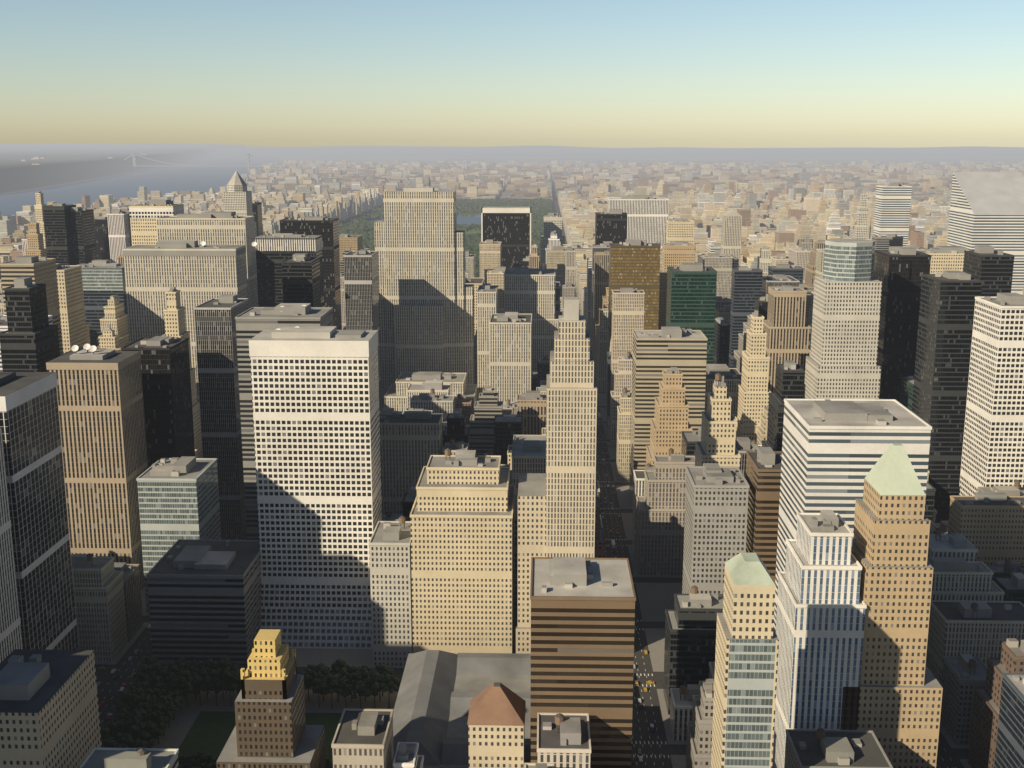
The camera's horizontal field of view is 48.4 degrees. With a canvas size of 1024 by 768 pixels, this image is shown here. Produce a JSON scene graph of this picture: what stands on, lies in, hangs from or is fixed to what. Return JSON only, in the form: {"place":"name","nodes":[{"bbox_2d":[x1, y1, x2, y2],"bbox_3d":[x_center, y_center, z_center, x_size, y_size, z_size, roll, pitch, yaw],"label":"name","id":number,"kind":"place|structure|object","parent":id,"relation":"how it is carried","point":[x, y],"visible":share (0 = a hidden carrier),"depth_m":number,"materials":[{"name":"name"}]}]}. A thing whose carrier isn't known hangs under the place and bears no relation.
{"place":"outdoors","nodes":[
{"label":"outdoors","id":0,"kind":"place"},
{"bbox_2d":[0,144,245,192],"bbox_3d":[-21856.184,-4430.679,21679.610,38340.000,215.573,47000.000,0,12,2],"label":"new jersey palisades","id":1,"kind":"structure","parent":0,"point":[60,164],"depth_m":12017.11,"materials":[{"name":"grey"}]},
{"bbox_2d":[21,153,147,164],"bbox_3d":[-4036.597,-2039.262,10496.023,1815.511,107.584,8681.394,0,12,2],"label":"fort lee towers","id":2,"kind":"structure","parent":1,"relation":"on","point":[44,158],"depth_m":10973.23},
{"bbox_2d":[0,157,283,215],"bbox_3d":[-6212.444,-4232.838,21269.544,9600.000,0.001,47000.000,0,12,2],"label":"river","id":3,"kind":"structure","parent":0,"point":[216,176],"depth_m":8519.07,"materials":[{"name":"blue liquid"}]},
{"bbox_2d":[118,689,397,748],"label":"bryant park paths","id":4,"kind":"structure","parent":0,"point":[177,731],"depth_m":657.54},
{"bbox_2d":[114,680,394,763],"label":"tree trunks","id":5,"kind":"object","parent":4,"relation":"on","point":[308,700],"visible":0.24,"depth_m":656.10,"materials":[{"name":"brown plant"}]},
{"bbox_2d":[100,656,400,767],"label":"trees","id":6,"kind":"object","parent":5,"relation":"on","point":[138,710],"visible":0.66,"depth_m":648.42,"materials":[{"name":"green plant"}]},
{"bbox_2d":[178,711,341,764],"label":"lawn","id":7,"kind":"structure","parent":0,"point":[210,732],"depth_m":630.81,"materials":[{"name":"green plant"}]},
{"bbox_2d":[0,0,1023,147],"label":"sky","id":8,"kind":"structure","parent":0,"point":[250,73],"materials":[{"name":"blue"}]},
{"bbox_2d":[32,144,1023,156],"bbox_3d":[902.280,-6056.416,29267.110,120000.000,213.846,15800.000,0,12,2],"label":"distant hills","id":9,"kind":"structure","parent":0,"point":[491,151],"depth_m":25326.64,"materials":[{"name":"grey"}]},
{"bbox_2d":[95,157,1023,767],"bbox_3d":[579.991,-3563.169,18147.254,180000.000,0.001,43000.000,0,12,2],"label":"ground","id":10,"kind":"structure","parent":0,"point":[643,665],"depth_m":840.23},
{"bbox_2d":[0,428,22,662],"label":"tower","id":11,"kind":"structure","parent":10,"relation":"on","point":[10,633],"depth_m":580.83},
{"bbox_2d":[0,277,59,371],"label":"dark tower","id":12,"kind":"structure","parent":10,"relation":"on","point":[29,339],"depth_m":830.95,"materials":[{"name":"black glass"}]},
{"bbox_2d":[0,256,62,355],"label":"skyscraper","id":13,"kind":"structure","parent":10,"relation":"on","point":[37,269],"depth_m":989.18,"materials":[{"name":"beige concrete"}]},
{"bbox_2d":[0,372,78,649],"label":"skyscraper","id":14,"kind":"structure","parent":10,"relation":"on","point":[29,421],"depth_m":627.19,"materials":[{"name":"black glass"}]},
{"bbox_2d":[34,191,45,248],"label":"skyscraper","id":15,"kind":"structure","parent":10,"relation":"on","point":[39,214],"depth_m":1858.03,"materials":[{"name":"beige concrete"}]},
{"bbox_2d":[0,649,101,767],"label":"office building","id":16,"kind":"structure","parent":10,"relation":"on","point":[49,712],"depth_m":476.85,"materials":[{"name":"grey concrete"}]},
{"bbox_2d":[42,203,75,264],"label":"skyscraper","id":17,"kind":"structure","parent":10,"relation":"on","point":[56,225],"depth_m":1534.17,"materials":[{"name":"black glass"}]},
{"bbox_2d":[56,263,86,353],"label":"grid tower","id":18,"kind":"structure","parent":10,"relation":"on","point":[71,303],"depth_m":1073.32,"materials":[{"name":"beige concrete"}]},
{"bbox_2d":[67,207,96,264],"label":"skyscraper","id":19,"kind":"structure","parent":10,"relation":"on","point":[82,234],"depth_m":1547.78,"materials":[{"name":"black glass"}]},
{"bbox_2d":[46,349,147,589],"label":"skyscraper","id":20,"kind":"structure","parent":10,"relation":"on","point":[102,422],"depth_m":796.01,"materials":[{"name":"beige concrete"}]},
{"bbox_2d":[71,174,870,353],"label":"roof dishes and masts","id":21,"kind":"object","parent":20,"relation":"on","point":[92,348],"visible":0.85,"depth_m":798.79},
{"bbox_2d":[78,260,126,346],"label":"glass tower","id":22,"kind":"structure","parent":10,"relation":"on","point":[103,281],"depth_m":1303.66,"materials":[{"name":"grey glass"}]},
{"bbox_2d":[129,199,183,245],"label":"skyscraper","id":23,"kind":"structure","parent":10,"relation":"on","point":[143,222],"depth_m":1214.32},
{"bbox_2d":[121,336,194,467],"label":"black tower","id":24,"kind":"structure","parent":10,"relation":"on","point":[166,388],"depth_m":860.69,"materials":[{"name":"black glass"}]},
{"bbox_2d":[136,456,220,612],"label":"office building","id":25,"kind":"structure","parent":10,"relation":"on","point":[178,497],"depth_m":773.96,"materials":[{"name":"glass"}]},
{"bbox_2d":[162,287,202,457],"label":"cream tower","id":26,"kind":"structure","parent":10,"relation":"on","point":[174,317],"depth_m":1006.43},
{"bbox_2d":[122,240,248,401],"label":"slab","id":27,"kind":"structure","parent":10,"relation":"on","point":[194,272],"depth_m":1063.50,"materials":[{"name":"beige concrete"}]},
{"bbox_2d":[124,153,267,171],"bbox_3d":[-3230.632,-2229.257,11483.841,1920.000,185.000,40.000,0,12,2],"label":"suspension bridge","id":28,"kind":"structure","parent":10,"relation":"on","point":[134,165],"depth_m":11478.63,"materials":[{"name":"grey metal"}]},
{"bbox_2d":[146,539,260,667],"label":"office building","id":29,"kind":"structure","parent":10,"relation":"on","point":[204,596],"depth_m":701.90,"materials":[{"name":"black glass"}]},
{"bbox_2d":[156,211,257,308],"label":"slab","id":30,"kind":"structure","parent":10,"relation":"on","point":[219,227],"depth_m":1134.34,"materials":[{"name":"beige concrete"}]},
{"bbox_2d":[193,294,248,534],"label":"skyscraper","id":31,"kind":"structure","parent":10,"relation":"on","point":[217,364],"depth_m":922.24,"materials":[{"name":"grey glass"}]},
{"bbox_2d":[223,171,256,236],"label":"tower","id":32,"kind":"structure","parent":10,"relation":"on","point":[237,197],"depth_m":1768.43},
{"bbox_2d":[252,200,262,236],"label":"skyscraper","id":33,"kind":"structure","parent":10,"relation":"on","point":[257,208],"depth_m":1851.20,"materials":[{"name":"grey concrete"}]},
{"bbox_2d":[216,629,325,767],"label":"skyscraper","id":34,"kind":"structure","parent":10,"relation":"on","point":[271,729],"depth_m":485.23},
{"bbox_2d":[235,303,332,539],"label":"skyscraper","id":35,"kind":"structure","parent":10,"relation":"on","point":[251,322],"depth_m":840.49,"materials":[{"name":"grey concrete"}]},
{"bbox_2d":[255,233,323,306],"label":"dark tower","id":36,"kind":"structure","parent":10,"relation":"on","point":[274,251],"depth_m":1300.40,"materials":[{"name":"black glass"}]},
{"bbox_2d":[281,253,320,306],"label":"dark glass","id":37,"kind":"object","parent":10,"relation":"on","point":[301,277],"visible":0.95,"depth_m":1142.96,"materials":[{"name":"black glass"}]},
{"bbox_2d":[279,216,341,329],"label":"black slab","id":38,"kind":"structure","parent":10,"relation":"on","point":[326,228],"depth_m":1460.37,"materials":[{"name":"black glass"}]},
{"bbox_2d":[249,326,381,648],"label":"skyscraper","id":39,"kind":"structure","parent":10,"relation":"on","point":[315,400],"depth_m":724.00,"materials":[{"name":"white concrete"}]},
{"bbox_2d":[343,249,381,410],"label":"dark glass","id":40,"kind":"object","parent":10,"relation":"on","point":[361,289],"visible":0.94,"depth_m":1144.09,"materials":[{"name":"grey glass"}]},
{"bbox_2d":[128,412,640,702],"bbox_3d":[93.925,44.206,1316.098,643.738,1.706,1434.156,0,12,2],"label":"cars","id":41,"kind":"object","parent":10,"relation":"on","point":[137,650],"visible":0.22,"depth_m":726.21,"materials":[{"name":"grey paint"}]},
{"bbox_2d":[369,516,412,666],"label":"office building","id":42,"kind":"structure","parent":10,"relation":"on","point":[391,588],"depth_m":698.56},
{"bbox_2d":[374,187,474,407],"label":"skyscraper","id":43,"kind":"structure","parent":10,"relation":"on","point":[426,307],"depth_m":1223.63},
{"bbox_2d":[384,372,477,410],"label":"building","id":44,"kind":"structure","parent":10,"relation":"on","point":[395,396],"depth_m":1174.81,"materials":[{"name":"grey concrete"}]},
{"bbox_2d":[338,198,553,277],"bbox_3d":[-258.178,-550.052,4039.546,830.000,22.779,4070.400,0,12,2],"label":"park trees","id":45,"kind":"object","parent":10,"relation":"on","point":[468,214],"visible":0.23,"depth_m":4501.31,"materials":[{"name":"green plant"}]},
{"bbox_2d":[538,242,540,265],"bbox_3d":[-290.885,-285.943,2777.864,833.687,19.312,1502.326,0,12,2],"label":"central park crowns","id":46,"kind":"object","parent":45,"relation":"on","point":[539,248],"visible":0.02,"depth_m":3189.53,"materials":[{"name":"plant"}]},
{"bbox_2d":[393,650,530,767],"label":"low-rise building","id":47,"kind":"structure","parent":10,"relation":"on","point":[439,690],"depth_m":605.98,"materials":[{"name":"grey concrete"}]},
{"bbox_2d":[410,448,514,653],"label":"salmon tower","id":48,"kind":"structure","parent":10,"relation":"on","point":[462,517],"depth_m":694.41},
{"bbox_2d":[0,208,948,314],"bbox_3d":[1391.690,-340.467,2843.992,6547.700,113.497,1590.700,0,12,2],"label":"city blocks","id":49,"kind":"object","parent":10,"relation":"on","point":[783,238],"visible":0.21,"depth_m":3131.05,"materials":[{"name":"beige concrete"}]},
{"bbox_2d":[0,180,950,239],"bbox_3d":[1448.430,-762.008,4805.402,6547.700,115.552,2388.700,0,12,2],"label":"city blocks","id":50,"kind":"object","parent":10,"relation":"on","point":[769,205],"visible":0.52,"depth_m":4770.47,"materials":[{"name":"beige concrete"}]},
{"bbox_2d":[476,283,497,400],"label":"slab tower","id":51,"kind":"structure","parent":10,"relation":"on","point":[487,300],"depth_m":1230.10,"materials":[{"name":"beige concrete"}]},
{"bbox_2d":[467,682,525,767],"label":"building","id":52,"kind":"structure","parent":10,"relation":"on","point":[496,724],"depth_m":516.50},
{"bbox_2d":[481,207,530,268],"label":"skyscraper","id":53,"kind":"structure","parent":10,"relation":"on","point":[509,228],"depth_m":1862.41,"materials":[{"name":"black glass"}]},
{"bbox_2d":[489,312,531,401],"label":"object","id":54,"kind":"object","parent":10,"relation":"on","point":[510,356],"depth_m":1152.43,"materials":[{"name":"beige concrete"}]},
{"bbox_2d":[0,208,1023,767],"bbox_3d":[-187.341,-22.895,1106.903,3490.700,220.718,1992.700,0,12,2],"label":"city buildings","id":55,"kind":"structure","parent":10,"relation":"on","point":[974,658],"depth_m":761.07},
{"bbox_2d":[98,413,937,766],"bbox_3d":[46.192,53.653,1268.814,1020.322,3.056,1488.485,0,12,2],"label":"cars","id":56,"kind":"object","parent":10,"relation":"on","point":[615,557],"depth_m":679.89,"materials":[{"name":"yellow metal"}]},
{"bbox_2d":[98,422,951,764],"bbox_3d":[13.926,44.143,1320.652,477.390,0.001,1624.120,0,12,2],"label":"road markings","id":57,"kind":"object","parent":10,"relation":"on","point":[636,622],"visible":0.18,"depth_m":684.43,"materials":[{"name":"white paint"}]},
{"bbox_2d":[98,403,954,767],"bbox_3d":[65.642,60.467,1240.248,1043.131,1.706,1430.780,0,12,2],"label":"cars","id":58,"kind":"object","parent":10,"relation":"on","point":[636,681],"visible":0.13,"depth_m":694.72,"materials":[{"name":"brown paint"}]},
{"bbox_2d":[498,267,562,371],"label":"skyscraper","id":59,"kind":"structure","parent":10,"relation":"on","point":[527,290],"depth_m":1301.97,"materials":[{"name":"grey concrete"}]},
{"bbox_2d":[95,282,970,767],"bbox_3d":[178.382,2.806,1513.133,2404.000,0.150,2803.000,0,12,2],"label":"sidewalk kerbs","id":60,"kind":"structure","parent":10,"relation":"on","point":[655,600],"depth_m":751.74,"materials":[{"name":"grey concrete"}]},
{"bbox_2d":[540,213,564,268],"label":"white tower","id":61,"kind":"structure","parent":10,"relation":"on","point":[552,221],"depth_m":1926.29,"materials":[{"name":"white concrete"}]},
{"bbox_2d":[516,297,596,653],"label":"skyscraper","id":62,"kind":"structure","parent":10,"relation":"on","point":[556,509],"depth_m":679.43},
{"bbox_2d":[192,170,952,201],"bbox_3d":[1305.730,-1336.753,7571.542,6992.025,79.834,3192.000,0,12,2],"label":"harlem city blocks","id":63,"kind":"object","parent":10,"relation":"on","point":[924,186],"visible":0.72,"depth_m":7512.89,"materials":[{"name":"beige concrete"}]},
{"bbox_2d":[530,557,635,767],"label":"brown tower","id":64,"kind":"structure","parent":10,"relation":"on","point":[582,630],"depth_m":511.58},
{"bbox_2d":[595,209,626,243],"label":"office building","id":65,"kind":"structure","parent":10,"relation":"on","point":[611,225],"depth_m":1759.47,"materials":[{"name":"black glass"}]},
{"bbox_2d":[608,239,660,351],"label":"skyscraper","id":66,"kind":"structure","parent":10,"relation":"on","point":[634,263],"depth_m":1372.03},
{"bbox_2d":[248,160,1023,179],"bbox_3d":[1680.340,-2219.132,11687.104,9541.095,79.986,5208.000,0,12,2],"label":"city blocks","id":67,"kind":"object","parent":10,"relation":"on","point":[405,169],"visible":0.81,"depth_m":11136.23,"materials":[{"name":"beige concrete"}]},
{"bbox_2d":[607,195,668,249],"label":"office building","id":68,"kind":"structure","parent":10,"relation":"on","point":[647,216],"depth_m":1913.40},
{"bbox_2d":[629,327,707,505],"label":"skyscraper","id":69,"kind":"structure","parent":10,"relation":"on","point":[655,353],"depth_m":988.47,"materials":[{"name":"beige concrete"}]},
{"bbox_2d":[646,367,691,464],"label":"high-rise building","id":70,"kind":"structure","parent":10,"relation":"on","point":[669,422],"depth_m":917.94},
{"bbox_2d":[658,241,695,329],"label":"skyscraper","id":71,"kind":"structure","parent":10,"relation":"on","point":[675,253],"depth_m":1451.39,"materials":[{"name":"beige concrete"}]},
{"bbox_2d":[666,218,694,243],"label":"building","id":72,"kind":"structure","parent":10,"relation":"on","point":[679,229],"depth_m":1678.09,"materials":[{"name":"beige concrete"}]},
{"bbox_2d":[666,263,716,363],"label":"skyscraper","id":73,"kind":"structure","parent":10,"relation":"on","point":[691,296],"depth_m":1134.83,"materials":[{"name":"green glass"}]},
{"bbox_2d":[682,463,748,593],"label":"office building","id":74,"kind":"structure","parent":10,"relation":"on","point":[716,514],"depth_m":686.42,"materials":[{"name":"white concrete"}]},
{"bbox_2d":[695,373,740,468],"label":"skyscraper","id":75,"kind":"structure","parent":10,"relation":"on","point":[716,444],"depth_m":756.87,"materials":[{"name":"beige stone"}]},
{"bbox_2d":[721,209,741,268],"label":"pediment tower","id":76,"kind":"structure","parent":10,"relation":"on","point":[731,235],"depth_m":1677.03,"materials":[{"name":"beige stone"}]},
{"bbox_2d":[711,553,778,767],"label":"skyscraper","id":77,"kind":"structure","parent":10,"relation":"on","point":[746,664],"depth_m":453.43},
{"bbox_2d":[733,310,770,442],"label":"skyscraper","id":78,"kind":"structure","parent":10,"relation":"on","point":[753,391],"depth_m":991.81,"materials":[{"name":"beige stone"}]},
{"bbox_2d":[746,447,781,582],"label":"building","id":79,"kind":"structure","parent":10,"relation":"on","point":[763,471],"depth_m":685.14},
{"bbox_2d":[761,360,804,450],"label":"high-rise building","id":80,"kind":"structure","parent":10,"relation":"on","point":[789,383],"depth_m":836.03,"materials":[{"name":"black glass"}]},
{"bbox_2d":[763,285,810,397],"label":"skyscraper","id":81,"kind":"structure","parent":10,"relation":"on","point":[786,328],"depth_m":1059.34,"materials":[{"name":"beige concrete"}]},
{"bbox_2d":[772,510,866,767],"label":"skyscraper","id":82,"kind":"structure","parent":10,"relation":"on","point":[820,613],"depth_m":522.07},
{"bbox_2d":[804,239,881,398],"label":"tower","id":83,"kind":"structure","parent":10,"relation":"on","point":[841,361],"depth_m":978.68,"materials":[{"name":"beige concrete"}]},
{"bbox_2d":[773,399,931,631],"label":"white madison bands","id":84,"kind":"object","parent":10,"relation":"on","point":[833,450],"visible":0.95,"depth_m":588.84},
{"bbox_2d":[854,192,868,239],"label":"ornate tower","id":85,"kind":"structure","parent":10,"relation":"on","point":[861,229],"depth_m":1751.17,"materials":[{"name":"beige stone"}]},
{"bbox_2d":[840,443,942,767],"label":"tower","id":86,"kind":"structure","parent":10,"relation":"on","point":[900,689],"depth_m":520.89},
{"bbox_2d":[873,182,911,246],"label":"banded tower","id":87,"kind":"structure","parent":10,"relation":"on","point":[892,207],"depth_m":1900.73,"materials":[{"name":"beige concrete"}]},
{"bbox_2d":[873,246,931,401],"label":"skyscraper","id":88,"kind":"structure","parent":10,"relation":"on","point":[898,271],"depth_m":1053.24,"materials":[{"name":"black glass"}]},
{"bbox_2d":[916,246,966,273],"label":"office building","id":89,"kind":"structure","parent":10,"relation":"on","point":[947,258],"depth_m":1199.22,"materials":[{"name":"beige concrete"}]},
{"bbox_2d":[912,271,982,522],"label":"dark tower","id":90,"kind":"structure","parent":10,"relation":"on","point":[944,336],"depth_m":903.89,"materials":[{"name":"black glass"}]},
{"bbox_2d":[947,172,1023,294],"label":"skyscraper","id":91,"kind":"structure","parent":10,"relation":"on","point":[986,208],"depth_m":1523.90,"materials":[{"name":"white concrete"}]},
{"bbox_2d":[963,245,1014,296],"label":"dark tower","id":92,"kind":"structure","parent":10,"relation":"on","point":[990,267],"depth_m":1042.04,"materials":[{"name":"grey glass"}]},
{"bbox_2d":[959,293,1023,495],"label":"skyscraper","id":93,"kind":"structure","parent":10,"relation":"on","point":[993,448],"depth_m":828.26,"materials":[{"name":"white concrete"}]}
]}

